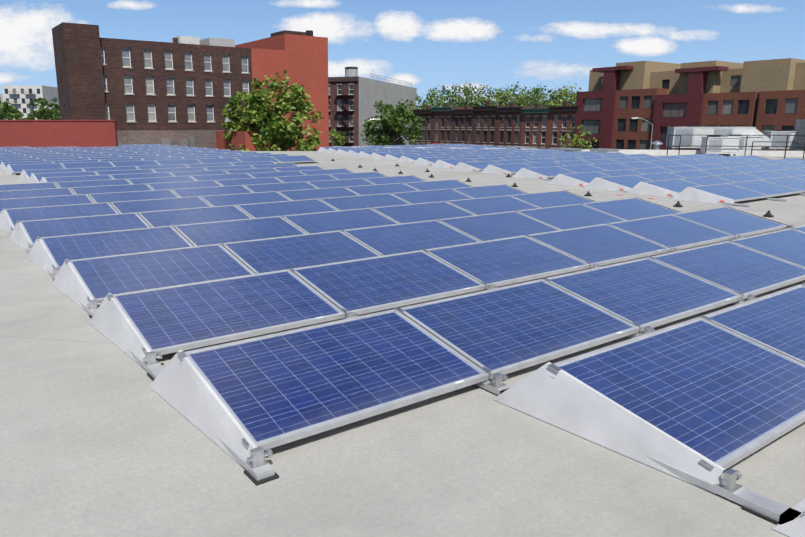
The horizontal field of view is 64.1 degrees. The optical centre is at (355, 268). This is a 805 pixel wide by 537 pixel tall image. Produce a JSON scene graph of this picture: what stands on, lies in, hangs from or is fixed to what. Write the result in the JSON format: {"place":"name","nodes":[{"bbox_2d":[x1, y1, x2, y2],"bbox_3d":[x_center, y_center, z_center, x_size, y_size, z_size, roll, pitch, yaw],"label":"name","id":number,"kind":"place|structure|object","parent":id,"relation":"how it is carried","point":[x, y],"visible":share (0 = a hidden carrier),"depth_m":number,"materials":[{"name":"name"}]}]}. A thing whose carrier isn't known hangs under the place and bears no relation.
{"place":"outdoors","nodes":[
{"label":"outdoors","id":0,"kind":"place"},
{"bbox_2d":[52,22,328,150],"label":"factory building","id":1,"kind":"structure","parent":0,"point":[179,90],"depth_m":76.86,"materials":[{"name":"brick"}]},
{"bbox_2d":[328,67,416,146],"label":"apartment building","id":2,"kind":"structure","parent":0,"point":[353,96],"depth_m":130.27,"materials":[{"name":"concrete"}]},
{"bbox_2d":[0,151,804,536],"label":"roof slab","id":3,"kind":"structure","parent":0,"point":[98,437],"depth_m":3.19,"materials":[{"name":"concrete"}]},
{"bbox_2d":[0,120,117,146],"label":"wall","id":4,"kind":"structure","parent":3,"relation":"on","point":[60,133],"depth_m":39.46,"materials":[{"name":"paint"}]},
{"bbox_2d":[0,144,159,147],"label":"solar panel row","id":5,"kind":"object","parent":3,"relation":"on","point":[118,145],"visible":0.19,"depth_m":42.85,"materials":[{"name":"glass"}]},
{"bbox_2d":[0,145,166,148],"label":"solar panel row","id":6,"kind":"object","parent":3,"relation":"on","point":[77,146],"visible":0.15,"depth_m":38.94,"materials":[{"name":"glass"}]},
{"bbox_2d":[0,145,176,149],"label":"solar panel row","id":7,"kind":"object","parent":3,"relation":"on","point":[85,147],"visible":0.33,"depth_m":38.31,"materials":[{"name":"glass"}]},
{"bbox_2d":[0,146,185,150],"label":"solar panel row","id":8,"kind":"object","parent":3,"relation":"on","point":[89,148],"visible":0.31,"depth_m":36.87,"materials":[{"name":"glass"}]},
{"bbox_2d":[0,147,195,151],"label":"solar panel row","id":9,"kind":"object","parent":3,"relation":"on","point":[95,149],"visible":0.33,"depth_m":35.53,"materials":[{"name":"glass"}]},
{"bbox_2d":[0,148,206,152],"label":"solar panel row","id":10,"kind":"object","parent":3,"relation":"on","point":[100,150],"visible":0.21,"depth_m":34.16,"materials":[{"name":"glass"}]},
{"bbox_2d":[0,148,217,154],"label":"solar panel row","id":11,"kind":"object","parent":3,"relation":"on","point":[105,151],"visible":0.29,"depth_m":32.70,"materials":[{"name":"glass"}]},
{"bbox_2d":[0,149,230,155],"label":"solar panel row","id":12,"kind":"object","parent":3,"relation":"on","point":[112,152],"visible":0.31,"depth_m":31.31,"materials":[{"name":"glass"}]},
{"bbox_2d":[0,150,243,157],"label":"solar panel row","id":13,"kind":"object","parent":3,"relation":"on","point":[116,154],"visible":0.33,"depth_m":29.98,"materials":[{"name":"glass"}]},
{"bbox_2d":[0,151,256,159],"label":"solar panel row","id":14,"kind":"object","parent":3,"relation":"on","point":[122,155],"visible":0.23,"depth_m":28.47,"materials":[{"name":"glass"}]},
{"bbox_2d":[0,153,271,163],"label":"solar panel row","id":15,"kind":"object","parent":3,"relation":"on","point":[58,159],"visible":0.31,"depth_m":27.07,"materials":[{"name":"glass"}]},
{"bbox_2d":[0,154,289,171],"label":"solar panel row","id":16,"kind":"object","parent":3,"relation":"on","point":[3,165],"visible":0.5,"depth_m":25.50,"materials":[{"name":"glass"}]},
{"bbox_2d":[18,161,276,181],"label":"solar panel row","id":17,"kind":"object","parent":3,"relation":"on","point":[25,175],"visible":0.38,"depth_m":20.86,"materials":[{"name":"glass"}]},
{"bbox_2d":[4,155,320,175],"bbox_3d":[-6.785,-4.036,24.759,11.910,0.310,1.630,-9,15,-34],"label":"solar panel row","id":18,"kind":"object","parent":3,"relation":"on","point":[11,169],"visible":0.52,"depth_m":24.29,"materials":[{"name":"glass"}]},
{"bbox_2d":[27,163,298,182],"bbox_3d":[-5.347,-2.941,19.894,8.570,0.310,1.630,-9,15,-34],"label":"solar panel row","id":19,"kind":"object","parent":3,"relation":"on","point":[35,178],"visible":0.38,"depth_m":19.54,"materials":[{"name":"glass"}]},
{"bbox_2d":[0,168,354,190],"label":"solar panel row","id":20,"kind":"object","parent":3,"relation":"on","point":[29,186],"visible":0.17,"depth_m":16.53,"materials":[{"name":"glass"}]},
{"bbox_2d":[40,165,323,182],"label":"solar panel row","id":21,"kind":"object","parent":3,"relation":"on","point":[136,175],"visible":0.42,"depth_m":18.34,"materials":[{"name":"glass"}]},
{"bbox_2d":[0,171,387,198],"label":"solar panel row","id":22,"kind":"object","parent":3,"relation":"on","point":[110,188],"visible":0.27,"depth_m":15.07,"materials":[{"name":"glass"}]},
{"bbox_2d":[0,175,425,212],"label":"solar panel row","id":23,"kind":"object","parent":3,"relation":"on","point":[10,203],"visible":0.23,"depth_m":13.59,"materials":[{"name":"glass"}]},
{"bbox_2d":[0,179,473,235],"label":"solar panel row","id":24,"kind":"object","parent":3,"relation":"on","point":[9,218],"visible":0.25,"depth_m":12.02,"materials":[{"name":"glass"}]},
{"bbox_2d":[9,184,527,253],"bbox_3d":[-0.416,-1.064,11.560,10.240,0.314,1.630,-9,15,-34],"label":"solar panel row","id":25,"kind":"object","parent":3,"relation":"on","point":[24,235],"visible":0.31,"depth_m":10.57,"materials":[{"name":"glass"}]},
{"bbox_2d":[27,190,597,280],"bbox_3d":[0.519,-0.769,10.248,10.240,0.314,1.630,-9,15,-34],"label":"solar panel row","id":26,"kind":"object","parent":3,"relation":"on","point":[49,255],"visible":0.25,"depth_m":9.11,"materials":[{"name":"glass"}]},
{"bbox_2d":[52,197,682,318],"bbox_3d":[1.456,-0.474,8.937,10.240,0.314,1.630,-9,15,-34],"label":"solar panel row","id":27,"kind":"object","parent":3,"relation":"on","point":[88,285],"visible":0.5,"depth_m":7.60,"materials":[{"name":"glass"}]},
{"bbox_2d":[317,143,465,151],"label":"solar panel row","id":28,"kind":"object","parent":3,"relation":"on","point":[323,149],"visible":0.21,"depth_m":40.51,"materials":[{"name":"glass"}]},
{"bbox_2d":[326,144,475,153],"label":"solar panel row","id":29,"kind":"object","parent":3,"relation":"on","point":[332,150],"visible":0.4,"depth_m":38.76,"materials":[{"name":"glass"}]},
{"bbox_2d":[335,145,489,154],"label":"solar panel row","id":30,"kind":"object","parent":3,"relation":"on","point":[341,151],"visible":0.19,"depth_m":37.10,"materials":[{"name":"glass"}]},
{"bbox_2d":[345,146,504,155],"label":"solar panel row","id":31,"kind":"object","parent":3,"relation":"on","point":[352,152],"visible":0.33,"depth_m":35.79,"materials":[{"name":"glass"}]},
{"bbox_2d":[356,147,504,157],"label":"solar panel row","id":32,"kind":"object","parent":3,"relation":"on","point":[364,154],"visible":0.31,"depth_m":33.76,"materials":[{"name":"glass"}]},
{"bbox_2d":[89,206,794,380],"bbox_3d":[2.391,-0.179,7.625,10.240,0.314,1.630,-9,15,-34],"label":"solar panel row","id":33,"kind":"object","parent":3,"relation":"on","point":[144,329],"visible":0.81,"depth_m":6.05,"materials":[{"name":"glass"}]},
{"bbox_2d":[368,147,537,159],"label":"solar panel row","id":34,"kind":"object","parent":3,"relation":"on","point":[379,156],"visible":0.35,"depth_m":32.49,"materials":[{"name":"glass"}]},
{"bbox_2d":[381,149,553,161],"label":"solar panel row","id":35,"kind":"object","parent":3,"relation":"on","point":[392,157],"visible":0.33,"depth_m":31.18,"materials":[{"name":"glass"}]},
{"bbox_2d":[149,225,804,485],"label":"solar panel row","id":36,"kind":"object","parent":3,"relation":"on","point":[245,403],"visible":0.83,"depth_m":4.35,"materials":[{"name":"glass"}]},
{"bbox_2d":[396,150,578,163],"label":"solar panel row","id":37,"kind":"object","parent":3,"relation":"on","point":[409,159],"visible":0.33,"depth_m":29.52,"materials":[{"name":"glass"}]},
{"bbox_2d":[412,151,599,165],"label":"solar panel row","id":38,"kind":"object","parent":3,"relation":"on","point":[428,161],"visible":0.35,"depth_m":28.07,"materials":[{"name":"glass"}]},
{"bbox_2d":[431,152,626,168],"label":"solar panel row","id":39,"kind":"object","parent":3,"relation":"on","point":[449,163],"visible":0.4,"depth_m":26.49,"materials":[{"name":"glass"}]},
{"bbox_2d":[452,154,652,171],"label":"solar panel row","id":40,"kind":"object","parent":3,"relation":"on","point":[476,166],"visible":0.44,"depth_m":24.82,"materials":[{"name":"glass"}]},
{"bbox_2d":[333,146,804,156],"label":"roof edge curb","id":41,"kind":"structure","parent":3,"relation":"on","point":[740,153],"depth_m":34.38,"materials":[{"name":"white paint"}]},
{"bbox_2d":[481,153,727,175],"bbox_3d":[10.987,-4.223,25.591,15.250,0.310,1.630,-9,15,-34],"label":"solar panel row","id":42,"kind":"object","parent":3,"relation":"on","point":[499,169],"visible":0.5,"depth_m":23.97,"materials":[{"name":"glass"}]},
{"bbox_2d":[493,283,804,524],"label":"solar panel row","id":43,"kind":"object","parent":3,"relation":"on","point":[704,401],"visible":0.98,"depth_m":3.62,"materials":[{"name":"glass"}]},
{"bbox_2d":[505,119,804,158],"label":"rooftop mechanical units","id":44,"kind":"object","parent":3,"relation":"on","point":[729,141],"visible":0.9,"depth_m":36.25,"materials":[{"name":"white metal"}]},
{"bbox_2d":[583,162,804,191],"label":"solar panel row","id":45,"kind":"object","parent":3,"relation":"on","point":[626,183],"visible":0.52,"depth_m":17.94,"materials":[{"name":"glass"}]},
{"bbox_2d":[625,168,804,197],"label":"solar panel row","id":46,"kind":"object","parent":3,"relation":"on","point":[670,188],"visible":0.52,"depth_m":16.18,"materials":[{"name":"glass"}]},
{"bbox_2d":[671,175,804,206],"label":"solar panel row","id":47,"kind":"object","parent":3,"relation":"on","point":[728,193],"visible":1,"depth_m":14.37,"materials":[{"name":"glass"}]},
{"bbox_2d":[771,499,804,536],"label":"solar panel row","id":48,"kind":"object","parent":3,"relation":"on","point":[795,527],"visible":0.93,"depth_m":2.64,"materials":[{"name":"glass"}]},
{"bbox_2d":[0,0,804,108],"label":"sky","id":49,"kind":"structure","parent":0,"point":[557,44],"materials":[{"name":"blue"}]},
{"bbox_2d":[331,158,773,217],"bbox_3d":[3.489,-2.999,20.612,2.382,0.115,20.041,-7,15,-29],"label":"lightning conductor","id":50,"kind":"object","parent":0,"point":[767,214],"visible":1,"depth_m":16.75,"materials":[{"name":"black rubber"}]},
{"bbox_2d":[513,155,770,179],"bbox_3d":[11.662,-3.838,23.877,15.250,0.310,1.630,-9,15,-34],"label":"solar panel row","id":51,"kind":"object","parent":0,"point":[542,173],"visible":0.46,"depth_m":22.29,"materials":[{"name":"glass"}]},
{"bbox_2d":[548,158,804,186],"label":"solar panel row","id":52,"kind":"object","parent":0,"point":[583,179],"visible":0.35,"depth_m":19.62,"materials":[{"name":"glass"}]},
{"bbox_2d":[573,58,804,149],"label":"modern brick building","id":53,"kind":"structure","parent":0,"point":[759,95],"depth_m":91.11,"materials":[{"name":"red brick"}]},
{"label":"ground","id":54,"kind":"structure","parent":0,"visible":0},
{"bbox_2d":[0,101,21,119],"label":"tree","id":55,"kind":"object","parent":54,"relation":"on","point":[5,106],"visible":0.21,"depth_m":136.22,"materials":[{"name":"green plant"}]},
{"bbox_2d":[4,111,34,119],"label":"tree","id":56,"kind":"object","parent":54,"relation":"on","point":[8,115],"visible":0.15,"depth_m":117.16,"materials":[{"name":"green plant"}]},
{"bbox_2d":[0,85,58,119],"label":"apartment blocks","id":57,"kind":"structure","parent":54,"relation":"on","point":[19,97],"depth_m":204.77,"materials":[{"name":"white paint"}]},
{"bbox_2d":[25,97,60,119],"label":"tree","id":58,"kind":"object","parent":54,"relation":"on","point":[39,115],"visible":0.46,"depth_m":145.40,"materials":[{"name":"green plant"}]},
{"bbox_2d":[43,97,59,118],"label":"tree","id":59,"kind":"object","parent":54,"relation":"on","point":[56,106],"visible":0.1,"depth_m":159.22,"materials":[{"name":"green plant"}]},
{"bbox_2d":[221,91,258,148],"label":"tree","id":60,"kind":"object","parent":54,"relation":"on","point":[235,103],"visible":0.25,"depth_m":71.66,"materials":[{"name":"green plant"}]},
{"bbox_2d":[216,131,286,150],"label":"wall","id":61,"kind":"structure","parent":54,"relation":"on","point":[238,138],"depth_m":70.78,"materials":[{"name":"paint"}]},
{"bbox_2d":[233,70,323,150],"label":"tree","id":62,"kind":"object","parent":54,"relation":"on","point":[272,122],"visible":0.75,"depth_m":69.99,"materials":[{"name":"green plant"}]},
{"bbox_2d":[329,128,346,146],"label":"corner tree","id":63,"kind":"object","parent":54,"relation":"on","point":[337,135],"visible":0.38,"depth_m":109.51,"materials":[{"name":"green plant"}]},
{"bbox_2d":[359,119,379,145],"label":"street lamp","id":64,"kind":"object","parent":54,"relation":"on","point":[359,129],"visible":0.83,"depth_m":92.53,"materials":[{"name":"grey metal"}]},
{"bbox_2d":[360,99,424,145],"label":"street tree","id":65,"kind":"object","parent":54,"relation":"on","point":[394,123],"visible":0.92,"depth_m":97.68,"materials":[{"name":"green plant"}]},
{"bbox_2d":[416,94,431,108],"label":"backyard tree","id":66,"kind":"object","parent":54,"relation":"on","point":[418,98],"visible":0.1,"depth_m":173.02,"materials":[{"name":"green plant"}]},
{"bbox_2d":[408,84,447,123],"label":"backyard tree","id":67,"kind":"object","parent":54,"relation":"on","point":[431,99],"visible":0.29,"depth_m":161.49,"materials":[{"name":"green plant"}]},
{"bbox_2d":[418,85,462,106],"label":"backyard tree","id":68,"kind":"object","parent":54,"relation":"on","point":[447,90],"visible":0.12,"depth_m":183.39,"materials":[{"name":"green plant"}]},
{"bbox_2d":[427,83,483,106],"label":"backyard tree","id":69,"kind":"object","parent":54,"relation":"on","point":[461,104],"visible":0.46,"depth_m":166.96,"materials":[{"name":"green plant"}]},
{"bbox_2d":[446,77,498,105],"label":"backyard tree","id":70,"kind":"object","parent":54,"relation":"on","point":[469,88],"visible":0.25,"depth_m":184.85,"materials":[{"name":"green plant"}]},
{"bbox_2d":[465,81,511,105],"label":"backyard tree","id":71,"kind":"object","parent":54,"relation":"on","point":[484,100],"visible":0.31,"depth_m":168.93,"materials":[{"name":"green plant"}]},
{"bbox_2d":[462,83,516,105],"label":"backyard tree","id":72,"kind":"object","parent":54,"relation":"on","point":[492,95],"visible":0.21,"depth_m":184.15,"materials":[{"name":"green plant"}]},
{"bbox_2d":[413,101,578,148],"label":"brownstone row","id":73,"kind":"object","parent":54,"relation":"on","point":[538,125],"visible":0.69,"depth_m":119.64,"materials":[{"name":"brick"}]},
{"bbox_2d":[480,85,532,105],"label":"backyard tree","id":74,"kind":"object","parent":54,"relation":"on","point":[502,100],"visible":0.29,"depth_m":166.17,"materials":[{"name":"green plant"}]},
{"bbox_2d":[495,82,545,104],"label":"backyard tree","id":75,"kind":"object","parent":54,"relation":"on","point":[533,89],"visible":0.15,"depth_m":177.06,"materials":[{"name":"green plant"}]},
{"bbox_2d":[506,85,555,106],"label":"backyard tree","id":76,"kind":"object","parent":54,"relation":"on","point":[535,92],"visible":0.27,"depth_m":157.63,"materials":[{"name":"green plant"}]},
{"bbox_2d":[525,86,571,106],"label":"backyard tree","id":77,"kind":"object","parent":54,"relation":"on","point":[544,96],"visible":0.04,"depth_m":170.37,"materials":[{"name":"green plant"}]},
{"bbox_2d":[529,87,575,106],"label":"backyard tree","id":78,"kind":"object","parent":54,"relation":"on","point":[553,96],"visible":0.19,"depth_m":149.13,"materials":[{"name":"green plant"}]},
{"bbox_2d":[549,89,576,105],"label":"backyard tree","id":79,"kind":"object","parent":54,"relation":"on","point":[560,90],"visible":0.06,"depth_m":158.68,"materials":[{"name":"green plant"}]},
{"bbox_2d":[549,83,580,105],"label":"backyard tree","id":80,"kind":"object","parent":54,"relation":"on","point":[571,103],"visible":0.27,"depth_m":138.89,"materials":[{"name":"green plant"}]},
{"bbox_2d":[558,124,600,148],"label":"young tree","id":81,"kind":"object","parent":54,"relation":"on","point":[578,142],"visible":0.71,"depth_m":94.59,"materials":[{"name":"green plant"}]},
{"bbox_2d":[631,117,652,149],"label":"street lamp","id":82,"kind":"object","parent":54,"relation":"on","point":[652,128],"visible":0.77,"depth_m":84.27,"materials":[{"name":"grey metal"}]}
]}

